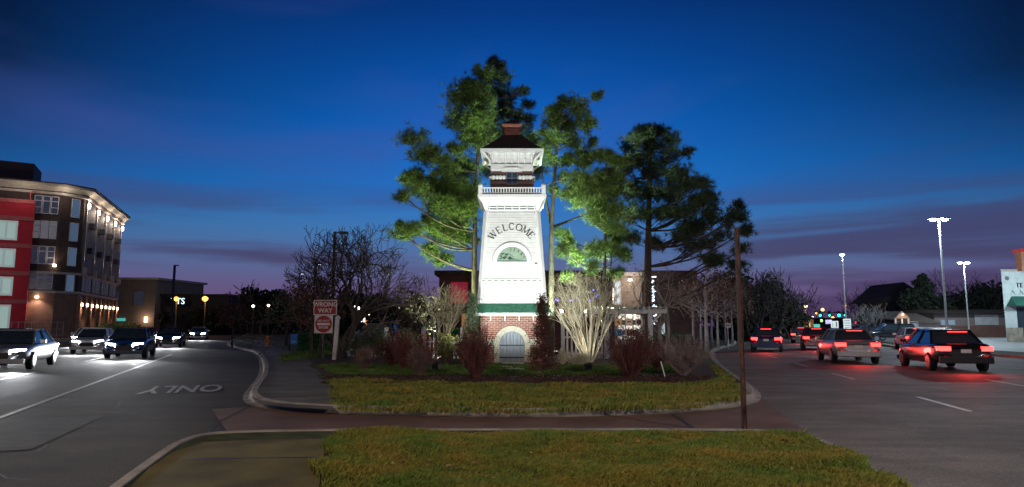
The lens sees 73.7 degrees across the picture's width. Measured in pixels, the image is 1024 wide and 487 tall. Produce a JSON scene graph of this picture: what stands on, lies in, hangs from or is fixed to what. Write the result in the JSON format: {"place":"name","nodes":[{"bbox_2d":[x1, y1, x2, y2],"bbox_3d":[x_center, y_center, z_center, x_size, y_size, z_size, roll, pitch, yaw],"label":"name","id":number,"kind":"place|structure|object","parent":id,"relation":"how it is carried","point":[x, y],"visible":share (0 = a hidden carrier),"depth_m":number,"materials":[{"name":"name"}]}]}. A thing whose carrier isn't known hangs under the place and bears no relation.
{"place":"outdoors","nodes":[
{"label":"outdoors","id":0,"kind":"place"},
{"bbox_2d":[0,333,258,486],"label":"road","id":1,"kind":"structure","parent":0,"point":[109,444],"depth_m":14.08,"materials":[{"name":"asphalt"}]},
{"bbox_2d":[0,329,58,368],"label":"car","id":2,"kind":"object","parent":1,"relation":"on","point":[29,347],"visible":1,"depth_m":25.55,"materials":[{"name":"silver metal"}]},
{"bbox_2d":[0,383,102,450],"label":"asphalt patch","id":3,"kind":"object","parent":1,"relation":"on","point":[23,434],"visible":1,"depth_m":10.75,"materials":[{"name":"asphalt"}]},
{"bbox_2d":[0,355,169,418],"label":"lane line","id":4,"kind":"object","parent":1,"relation":"on","point":[16,411],"visible":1,"depth_m":16.09,"materials":[{"name":"paint"}]},
{"bbox_2d":[69,328,113,353],"bbox_3d":[-24.780,5.747,40.605,2.200,1.450,4.700,3,-7,-21],"label":"car","id":5,"kind":"object","parent":1,"relation":"on","point":[84,339],"visible":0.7,"depth_m":39.09,"materials":[{"name":"white paint"}]},
{"bbox_2d":[103,328,155,358],"bbox_3d":[-19.300,5.032,34.647,2.200,1.450,4.700,3,-7,-21],"label":"car","id":6,"kind":"object","parent":1,"relation":"on","point":[142,341],"visible":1,"depth_m":33.44,"materials":[{"name":"blue paint"}]},
{"bbox_2d":[153,327,185,346],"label":"car","id":7,"kind":"object","parent":1,"relation":"on","point":[170,335],"visible":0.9,"depth_m":50.40,"materials":[{"name":"black paint"}]},
{"bbox_2d":[170,265,178,326],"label":"street lamp","id":8,"kind":"object","parent":1,"relation":"on","point":[173,293],"visible":0.88,"depth_m":81.73,"materials":[{"name":"black metal"}]},
{"bbox_2d":[137,385,221,393],"bbox_3d":[-8.329,3.675,17.266,1.850,0.001,2.162,3,-7,-21],"label":"road word","id":9,"kind":"object","parent":1,"relation":"on","point":[152,390],"visible":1,"depth_m":17.08,"materials":[{"name":"paint"}]},
{"bbox_2d":[188,327,209,339],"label":"car","id":10,"kind":"object","parent":1,"relation":"on","point":[198,332],"visible":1,"depth_m":76.01,"materials":[{"name":"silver metal"}]},
{"bbox_2d":[159,294,246,334],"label":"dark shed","id":11,"kind":"structure","parent":1,"relation":"on","point":[186,303],"depth_m":120.51,"materials":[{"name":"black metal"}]},
{"bbox_2d":[212,299,251,347],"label":"street tree","id":12,"kind":"object","parent":1,"relation":"on","point":[224,313],"visible":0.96,"depth_m":45.48,"materials":[{"name":"brown plant"}]},
{"bbox_2d":[110,428,898,486],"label":"foreground kerb","id":13,"kind":"structure","parent":1,"relation":"on","point":[127,478],"depth_m":9.68,"materials":[{"name":"concrete"}]},
{"bbox_2d":[0,362,1023,479],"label":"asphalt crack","id":14,"kind":"object","parent":1,"relation":"on","point":[683,421],"visible":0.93,"depth_m":11.84,"materials":[{"name":"asphalt"}]},
{"bbox_2d":[251,338,332,409],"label":"sidewalk","id":15,"kind":"structure","parent":0,"point":[285,385],"depth_m":17.80,"materials":[{"name":"grey concrete"}]},
{"bbox_2d":[354,324,400,339],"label":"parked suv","id":16,"kind":"object","parent":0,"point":[381,327],"visible":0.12,"depth_m":58.80,"materials":[{"name":"blue paint"}]},
{"bbox_2d":[124,430,823,486],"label":"foreground soil","id":17,"kind":"structure","parent":0,"point":[264,436],"depth_m":9.28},
{"bbox_2d":[131,439,327,486],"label":"concrete slab","id":18,"kind":"structure","parent":17,"relation":"on","point":[241,464],"depth_m":7.27,"materials":[{"name":"concrete"}]},
{"bbox_2d":[233,332,739,407],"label":"island soil","id":19,"kind":"structure","parent":0,"point":[293,347],"depth_m":48.36,"materials":[{"name":"soil"}]},
{"bbox_2d":[237,285,294,334],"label":"dark tree","id":20,"kind":"object","parent":19,"relation":"on","point":[261,298],"visible":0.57,"depth_m":107.31,"materials":[{"name":"black plant"}]},
{"bbox_2d":[275,281,316,332],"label":"street tree","id":21,"kind":"object","parent":19,"relation":"on","point":[298,325],"visible":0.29,"depth_m":40.83,"materials":[{"name":"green plant"}]},
{"bbox_2d":[279,349,332,361],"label":"verge grass","id":22,"kind":"structure","parent":19,"relation":"on","point":[300,354],"depth_m":33.35,"materials":[{"name":"plant"}]},
{"bbox_2d":[289,278,337,352],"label":"street tree","id":23,"kind":"object","parent":19,"relation":"on","point":[311,333],"visible":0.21,"depth_m":35.71,"materials":[{"name":"brown plant"}]},
{"bbox_2d":[296,332,338,350],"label":"hedge","id":24,"kind":"object","parent":19,"relation":"on","point":[302,339],"visible":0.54,"depth_m":39.57,"materials":[{"name":"plant"}]},
{"bbox_2d":[293,272,352,356],"bbox_3d":[-9.131,3.389,32.972,2.635,4.130,2.972,0,-7,0],"label":"street tree","id":25,"kind":"object","parent":19,"relation":"on","point":[310,318],"visible":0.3,"depth_m":32.57,"materials":[{"name":"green plant"}]},
{"bbox_2d":[300,290,403,336],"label":"dark tree","id":26,"kind":"object","parent":19,"relation":"on","point":[347,323],"visible":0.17,"depth_m":82.06,"materials":[{"name":"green plant"}]},
{"bbox_2d":[344,288,405,334],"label":"bare tree","id":27,"kind":"object","parent":19,"relation":"on","point":[380,316],"visible":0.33,"depth_m":51.64,"materials":[{"name":"plant"}]},
{"bbox_2d":[365,292,438,339],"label":"dark tree","id":28,"kind":"object","parent":19,"relation":"on","point":[405,325],"visible":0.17,"depth_m":68.44,"materials":[{"name":"green plant"}]},
{"bbox_2d":[309,353,715,383],"bbox_3d":[-0.404,4.710,26.873,18.376,0.001,19.499,0,-7,0],"label":"mulch bed","id":29,"kind":"object","parent":19,"relation":"on","point":[703,369],"visible":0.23,"depth_m":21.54,"materials":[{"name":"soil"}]},
{"bbox_2d":[313,300,336,358],"bbox_3d":[-8.223,3.786,29.943,1.079,2.613,0.102,0,-7,0],"label":"road sign","id":30,"kind":"object","parent":29,"relation":"on","point":[325,311],"visible":0.99,"depth_m":29.98,"materials":[{"name":"red metal"}]},
{"bbox_2d":[332,315,340,359],"bbox_3d":[-7.637,4.106,29.726,0.307,1.933,0.247,0,-7,0],"label":"post","id":31,"kind":"object","parent":29,"relation":"on","point":[336,335],"visible":0.95,"depth_m":29.66,"materials":[{"name":"white paint"}]},
{"bbox_2d":[231,222,451,360],"bbox_3d":[-7.599,2.323,31.900,9.669,6.692,6.718,0,-7,0],"label":"bare tree","id":32,"kind":"object","parent":29,"relation":"on","point":[361,314],"visible":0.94,"depth_m":31.27,"materials":[{"name":"brown plant"}]},
{"bbox_2d":[339,330,375,359],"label":"shrub","id":33,"kind":"object","parent":29,"relation":"on","point":[355,344],"visible":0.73,"depth_m":27.96,"materials":[{"name":"green plant"}]},
{"bbox_2d":[353,344,379,368],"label":"shrub","id":34,"kind":"object","parent":29,"relation":"on","point":[365,360],"visible":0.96,"depth_m":22.44,"materials":[{"name":"red plant"}]},
{"bbox_2d":[368,327,388,356],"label":"shrub","id":35,"kind":"object","parent":29,"relation":"on","point":[376,343],"visible":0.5,"depth_m":32.09,"materials":[{"name":"green plant"}]},
{"bbox_2d":[373,329,413,364],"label":"shrub","id":36,"kind":"object","parent":29,"relation":"on","point":[384,354],"visible":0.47,"depth_m":25.06,"materials":[{"name":"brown plant"}]},
{"bbox_2d":[386,327,423,367],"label":"shrub","id":37,"kind":"object","parent":29,"relation":"on","point":[404,347],"visible":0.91,"depth_m":23.36,"materials":[{"name":"red plant"}]},
{"bbox_2d":[347,327,464,357],"bbox_3d":[-5.023,4.617,31.938,6.131,1.440,0.230,-2,-7,20],"label":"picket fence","id":38,"kind":"object","parent":29,"relation":"on","point":[423,331],"visible":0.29,"depth_m":31.58,"materials":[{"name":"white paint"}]},
{"bbox_2d":[392,296,439,335],"bbox_3d":[-5.051,4.256,35.842,2.230,3.149,2.063,6,-9,-41],"label":"crape myrtle","id":39,"kind":"object","parent":29,"relation":"on","point":[410,321],"visible":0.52,"depth_m":35.77,"materials":[{"name":"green plant"}]},
{"bbox_2d":[401,345,437,374],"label":"shrub","id":40,"kind":"object","parent":29,"relation":"on","point":[417,366],"visible":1,"depth_m":20.55,"materials":[{"name":"red plant"}]},
{"bbox_2d":[412,334,438,364],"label":"shrub","id":41,"kind":"object","parent":29,"relation":"on","point":[421,340],"visible":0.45,"depth_m":24.08,"materials":[{"name":"orange plant"}]},
{"bbox_2d":[407,285,468,345],"bbox_3d":[-3.443,3.638,32.179,3.010,3.507,2.448,0,-7,0],"label":"crape myrtle","id":42,"kind":"object","parent":29,"relation":"on","point":[450,327],"visible":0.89,"depth_m":32.09,"materials":[{"name":"beige plant"}]},
{"bbox_2d":[385,61,499,338],"bbox_3d":[-3.459,-2.030,35.542,6.363,15.702,6.706,0,-7,0],"label":"pine tree","id":43,"kind":"object","parent":29,"relation":"on","point":[454,203],"visible":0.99,"depth_m":34.94,"materials":[{"name":"green plant"}]},
{"bbox_2d":[430,333,461,363],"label":"shrub","id":44,"kind":"object","parent":29,"relation":"on","point":[445,354],"visible":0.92,"depth_m":25.04,"materials":[{"name":"green plant"}]},
{"bbox_2d":[458,292,482,359],"bbox_3d":[-1.532,3.252,26.426,1.123,2.798,1.070,0,-7,0],"label":"shrub","id":45,"kind":"object","parent":29,"relation":"on","point":[472,310],"visible":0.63,"depth_m":26.41,"materials":[{"name":"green plant"}]},
{"bbox_2d":[453,320,500,377],"bbox_3d":[-0.924,2.990,19.299,1.517,1.629,1.230,0,-7,0],"label":"shrub","id":46,"kind":"object","parent":29,"relation":"on","point":[475,357],"visible":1,"depth_m":19.17,"materials":[{"name":"red plant"}]},
{"bbox_2d":[315,362,676,374],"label":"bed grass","id":47,"kind":"structure","parent":29,"relation":"on","point":[454,369],"depth_m":22.01,"materials":[{"name":"plant"}]},
{"bbox_2d":[475,92,551,362],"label":"welcome tower","id":48,"kind":"structure","parent":29,"relation":"on","point":[511,268],"depth_m":27.97,"materials":[{"name":"paint"}]},
{"bbox_2d":[499,332,523,362],"bbox_3d":[-0.008,4.184,27.384,0.983,1.294,0.065,0,-7,0],"label":"door","id":49,"kind":"structure","parent":48,"relation":"in","point":[518,345],"depth_m":27.39,"materials":[{"name":"grey metal"}]},
{"bbox_2d":[525,291,562,377],"bbox_3d":[0.910,2.563,19.566,1.050,2.531,1.182,-6,-9,42],"label":"shrub","id":50,"kind":"object","parent":29,"relation":"on","point":[541,351],"visible":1,"depth_m":19.48,"materials":[{"name":"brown plant"}]},
{"bbox_2d":[322,358,799,479],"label":"fallen leaves","id":51,"kind":"object","parent":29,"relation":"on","point":[751,465],"visible":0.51,"depth_m":7.37,"materials":[{"name":"plant"}]},
{"bbox_2d":[531,88,606,356],"bbox_3d":[2.740,-1.195,33.511,3.853,13.555,4.146,0,-7,0],"label":"pine tree","id":52,"kind":"object","parent":29,"relation":"on","point":[561,124],"visible":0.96,"depth_m":33.50,"materials":[{"name":"green plant"}]},
{"bbox_2d":[565,351,595,363],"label":"shrub","id":53,"kind":"object","parent":29,"relation":"on","point":[580,359],"visible":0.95,"depth_m":25.08,"materials":[{"name":"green plant"}]},
{"bbox_2d":[560,320,607,358],"bbox_3d":[3.224,4.277,30.367,2.153,1.740,0.219,0,-7,0],"label":"picket fence","id":54,"kind":"object","parent":29,"relation":"on","point":[563,336],"visible":0.4,"depth_m":30.29,"materials":[{"name":"white paint"}]},
{"bbox_2d":[540,270,628,361],"bbox_3d":[2.868,2.983,27.913,4.109,3.764,2.957,0,-7,0],"label":"crape myrtle","id":55,"kind":"object","parent":29,"relation":"on","point":[585,345],"visible":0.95,"depth_m":27.63,"materials":[{"name":"beige plant"}]},
{"bbox_2d":[550,145,635,357],"bbox_3d":[3.860,0.257,31.723,4.450,10.248,4.579,0,-7,0],"label":"pine tree","id":56,"kind":"object","parent":29,"relation":"on","point":[598,191],"visible":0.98,"depth_m":31.17,"materials":[{"name":"green plant"}]},
{"bbox_2d":[586,306,666,357],"bbox_3d":[5.425,4.219,32.529,3.577,2.370,2.600,0,-7,0],"label":"pergola","id":57,"kind":"object","parent":29,"relation":"on","point":[649,310],"visible":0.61,"depth_m":31.74,"materials":[{"name":"white paint"}]},
{"bbox_2d":[598,323,663,376],"bbox_3d":[3.449,3.079,19.693,1.887,1.550,1.563,0,-7,0],"label":"shrub","id":58,"kind":"object","parent":29,"relation":"on","point":[630,363],"visible":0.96,"depth_m":19.59,"materials":[{"name":"red plant"}]},
{"bbox_2d":[595,261,703,355],"bbox_3d":[6.705,2.974,33.083,5.756,5.146,4.709,0,-7,0],"label":"bare tree","id":59,"kind":"object","parent":29,"relation":"on","point":[660,326],"visible":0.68,"depth_m":32.87,"materials":[{"name":"brown plant"}]},
{"bbox_2d":[641,339,668,368],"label":"shrub","id":60,"kind":"object","parent":29,"relation":"on","point":[657,365],"visible":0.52,"depth_m":22.75,"materials":[{"name":"brown plant"}]},
{"bbox_2d":[654,332,714,375],"bbox_3d":[4.994,3.249,20.256,1.716,1.348,1.461,4,-8,-32],"label":"shrub","id":61,"kind":"object","parent":29,"relation":"on","point":[685,362],"visible":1,"depth_m":20.03,"materials":[{"name":"red plant"}]},
{"bbox_2d":[479,52,548,179],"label":"pine tree","id":62,"kind":"object","parent":19,"relation":"on","point":[501,76],"visible":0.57,"depth_m":40.71,"materials":[{"name":"green plant"}]},
{"bbox_2d":[326,365,750,413],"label":"island grass","id":63,"kind":"structure","parent":19,"relation":"on","point":[452,395],"depth_m":14.08,"materials":[{"name":"plant"}]},
{"bbox_2d":[653,333,693,350],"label":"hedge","id":64,"kind":"object","parent":19,"relation":"on","point":[674,335],"visible":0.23,"depth_m":36.22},
{"bbox_2d":[610,119,758,334],"bbox_3d":[8.770,-0.466,36.605,7.622,12.859,6.442,0,-7,0],"label":"pine tree","id":65,"kind":"object","parent":19,"relation":"on","point":[646,139],"visible":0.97,"depth_m":35.64,"materials":[{"name":"green plant"}]},
{"bbox_2d":[663,265,719,346],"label":"street tree","id":66,"kind":"object","parent":19,"relation":"on","point":[692,312],"visible":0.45,"depth_m":39.76,"materials":[{"name":"plant"}]},
{"bbox_2d":[675,271,731,347],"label":"street tree","id":67,"kind":"object","parent":19,"relation":"on","point":[720,290],"visible":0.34,"depth_m":42.62,"materials":[{"name":"plant"}]},
{"bbox_2d":[678,256,734,352],"bbox_3d":[10.724,3.330,37.946,3.420,5.429,3.704,0,-7,0],"label":"street tree","id":68,"kind":"object","parent":19,"relation":"on","point":[717,285],"visible":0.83,"depth_m":37.63,"materials":[{"name":"plant"}]},
{"bbox_2d":[697,267,789,341],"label":"dark tree","id":69,"kind":"object","parent":19,"relation":"on","point":[766,318],"visible":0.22,"depth_m":72.95,"materials":[{"name":"brown plant"}]},
{"bbox_2d":[715,290,811,337],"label":"dark tree","id":70,"kind":"object","parent":19,"relation":"on","point":[796,323],"visible":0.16,"depth_m":85.79,"materials":[{"name":"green plant"}]},
{"bbox_2d":[212,397,806,432],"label":"driveway","id":71,"kind":"structure","parent":0,"point":[762,413],"depth_m":11.48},
{"bbox_2d":[734,227,746,428],"bbox_3d":[3.358,1.278,10.028,0.062,3.050,0.064,0,-7,0],"label":"pole","id":72,"kind":"object","parent":71,"relation":"on","point":[740,329],"visible":0.98,"depth_m":10.01,"materials":[{"name":"wood"}]},
{"bbox_2d":[0,0,1023,325],"label":"sky","id":73,"kind":"structure","parent":0,"point":[224,130],"materials":[{"name":"blue"}]},
{"bbox_2d":[308,425,913,486],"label":"foreground grass","id":74,"kind":"structure","parent":0,"point":[651,459],"depth_m":7.28,"materials":[{"name":"plant"}]},
{"bbox_2d":[437,326,1018,358],"bbox_3d":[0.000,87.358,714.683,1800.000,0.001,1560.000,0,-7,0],"label":"ground","id":75,"kind":"structure","parent":0,"point":[713,327],"depth_m":217.84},
{"bbox_2d":[0,160,130,337],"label":"apartment block","id":76,"kind":"structure","parent":75,"relation":"on","point":[60,247],"depth_m":80.90,"materials":[{"name":"brown brick"}]},
{"bbox_2d":[0,305,10,327],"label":"window","id":77,"kind":"structure","parent":76,"relation":"in","point":[5,310],"depth_m":76.67,"materials":[{"name":"glass"}]},
{"bbox_2d":[0,276,13,295],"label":"window","id":78,"kind":"structure","parent":76,"relation":"in","point":[6,283],"depth_m":77.01,"materials":[{"name":"glass"}]},
{"bbox_2d":[0,248,15,266],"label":"window","id":79,"kind":"structure","parent":76,"relation":"in","point":[7,256],"depth_m":77.33,"materials":[{"name":"glass"}]},
{"bbox_2d":[0,220,17,239],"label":"window","id":80,"kind":"structure","parent":76,"relation":"in","point":[8,229],"depth_m":77.62,"materials":[{"name":"glass"}]},
{"bbox_2d":[67,247,76,266],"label":"window","id":81,"kind":"structure","parent":76,"relation":"in","point":[72,252],"depth_m":82.28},
{"bbox_2d":[69,222,78,241],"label":"window","id":82,"kind":"structure","parent":76,"relation":"in","point":[74,227],"depth_m":82.64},
{"bbox_2d":[71,199,80,217],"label":"window","id":83,"kind":"structure","parent":76,"relation":"in","point":[75,207],"depth_m":82.99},
{"bbox_2d":[116,277,207,330],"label":"tan building","id":84,"kind":"structure","parent":75,"relation":"on","point":[139,300],"depth_m":119.10,"materials":[{"name":"brick"}]},
{"bbox_2d":[226,333,760,416],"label":"kerb","id":85,"kind":"structure","parent":75,"relation":"on","point":[754,396],"depth_m":12.66,"materials":[{"name":"concrete"}]},
{"bbox_2d":[434,270,698,346],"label":"brick building","id":86,"kind":"structure","parent":75,"relation":"on","point":[461,279],"depth_m":46.49,"materials":[{"name":"brown"}]},
{"bbox_2d":[450,282,467,302],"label":"red lit window","id":87,"kind":"structure","parent":86,"relation":"in","point":[461,285],"depth_m":46.88,"materials":[{"name":"glass"}]},
{"bbox_2d":[843,302,889,326],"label":"bare tree","id":88,"kind":"object","parent":75,"relation":"on","point":[871,317],"visible":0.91,"depth_m":87.50,"materials":[{"name":"plant"}]},
{"bbox_2d":[850,282,912,323],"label":"dark house","id":89,"kind":"structure","parent":75,"relation":"on","point":[882,294],"depth_m":113.40,"materials":[{"name":"black"}]},
{"bbox_2d":[896,273,960,311],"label":"dark tree","id":90,"kind":"object","parent":75,"relation":"on","point":[922,295],"visible":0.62,"depth_m":98.92,"materials":[{"name":"green plant"}]},
{"bbox_2d":[929,267,1001,304],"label":"bare tree","id":91,"kind":"object","parent":75,"relation":"on","point":[935,288],"visible":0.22,"depth_m":109.27,"materials":[{"name":"plant"}]},
{"bbox_2d":[940,279,1003,308],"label":"dark tree","id":92,"kind":"object","parent":75,"relation":"on","point":[978,303],"visible":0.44,"depth_m":106.22,"materials":[{"name":"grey plant"}]},
{"bbox_2d":[947,268,1009,308],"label":"bare tree","id":93,"kind":"object","parent":75,"relation":"on","point":[995,306],"visible":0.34,"depth_m":102.97,"materials":[{"name":"plant"}]},
{"bbox_2d":[813,318,843,328],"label":"building","id":94,"kind":"structure","parent":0,"point":[817,323],"depth_m":173.78,"materials":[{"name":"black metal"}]},
{"bbox_2d":[715,337,1023,486],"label":"road","id":95,"kind":"structure","parent":0,"point":[919,442],"depth_m":13.19,"materials":[{"name":"asphalt"}]},
{"bbox_2d":[686,267,746,348],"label":"street tree","id":96,"kind":"object","parent":95,"relation":"on","point":[717,317],"visible":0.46,"depth_m":43.09,"materials":[{"name":"plant"}]},
{"bbox_2d":[707,280,750,345],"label":"street tree","id":97,"kind":"object","parent":95,"relation":"on","point":[725,336],"visible":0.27,"depth_m":49.54,"materials":[{"name":"plant"}]},
{"bbox_2d":[714,277,752,344],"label":"street tree","id":98,"kind":"object","parent":95,"relation":"on","point":[744,292],"visible":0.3,"depth_m":53.50,"materials":[{"name":"plant"}]},
{"bbox_2d":[708,267,817,339],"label":"bare tree","id":99,"kind":"object","parent":95,"relation":"on","point":[778,288],"visible":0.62,"depth_m":57.64,"materials":[{"name":"plant"}]},
{"bbox_2d":[749,328,785,351],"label":"car","id":100,"kind":"object","parent":95,"relation":"on","point":[767,337],"visible":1,"depth_m":40.91,"materials":[{"name":"blue paint"}]},
{"bbox_2d":[732,268,824,331],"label":"bare tree","id":101,"kind":"object","parent":95,"relation":"on","point":[791,297],"visible":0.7,"depth_m":65.83,"materials":[{"name":"plant"}]},
{"bbox_2d":[797,327,826,349],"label":"car","id":102,"kind":"object","parent":95,"relation":"on","point":[809,335],"visible":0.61,"depth_m":44.53,"materials":[{"name":"grey paint"}]},
{"bbox_2d":[815,328,880,363],"bbox_3d":[14.828,4.508,30.324,2.200,1.450,4.700,-2,-7,14],"label":"car","id":103,"kind":"object","parent":95,"relation":"on","point":[835,344],"visible":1,"depth_m":28.76,"materials":[{"name":"silver metal"}]},
{"bbox_2d":[835,285,874,328],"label":"bare tree","id":104,"kind":"object","parent":95,"relation":"on","point":[854,304],"visible":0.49,"depth_m":117.79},
{"bbox_2d":[893,327,922,347],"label":"car","id":105,"kind":"object","parent":95,"relation":"on","point":[902,332],"visible":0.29,"depth_m":45.61,"materials":[{"name":"white paint"}]},
{"bbox_2d":[897,329,994,370],"bbox_3d":[15.961,3.923,25.447,2.200,1.450,4.700,-2,-7,13],"label":"car","id":106,"kind":"object","parent":95,"relation":"on","point":[931,348],"visible":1,"depth_m":24.03,"materials":[{"name":"black paint"}]},
{"bbox_2d":[879,337,1023,351],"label":"parking lot","id":107,"kind":"structure","parent":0,"point":[999,343],"depth_m":59.60,"materials":[{"name":"concrete"}]},
{"bbox_2d":[869,324,914,341],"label":"parked suv","id":108,"kind":"object","parent":107,"relation":"on","point":[883,331],"visible":0.31,"depth_m":64.74,"materials":[{"name":"black paint"}]},
{"bbox_2d":[859,311,941,327],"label":"bungalow","id":109,"kind":"object","parent":107,"relation":"on","point":[902,317],"visible":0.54,"depth_m":85.43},
{"bbox_2d":[928,217,949,327],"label":"parking lamp","id":110,"kind":"object","parent":107,"relation":"on","point":[942,268],"visible":0.73,"depth_m":55.17,"materials":[{"name":"metal"}]},
{"bbox_2d":[904,309,1006,336],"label":"garage building","id":111,"kind":"structure","parent":107,"relation":"on","point":[986,322],"depth_m":91.39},
{"bbox_2d":[974,315,998,324],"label":"garage door","id":112,"kind":"structure","parent":111,"relation":"in","point":[979,319],"depth_m":91.34,"materials":[{"name":"metal"}]},
{"bbox_2d":[1001,248,1023,341],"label":"white shop","id":113,"kind":"structure","parent":107,"relation":"on","point":[1013,288],"depth_m":65.70,"materials":[{"name":"paint"}]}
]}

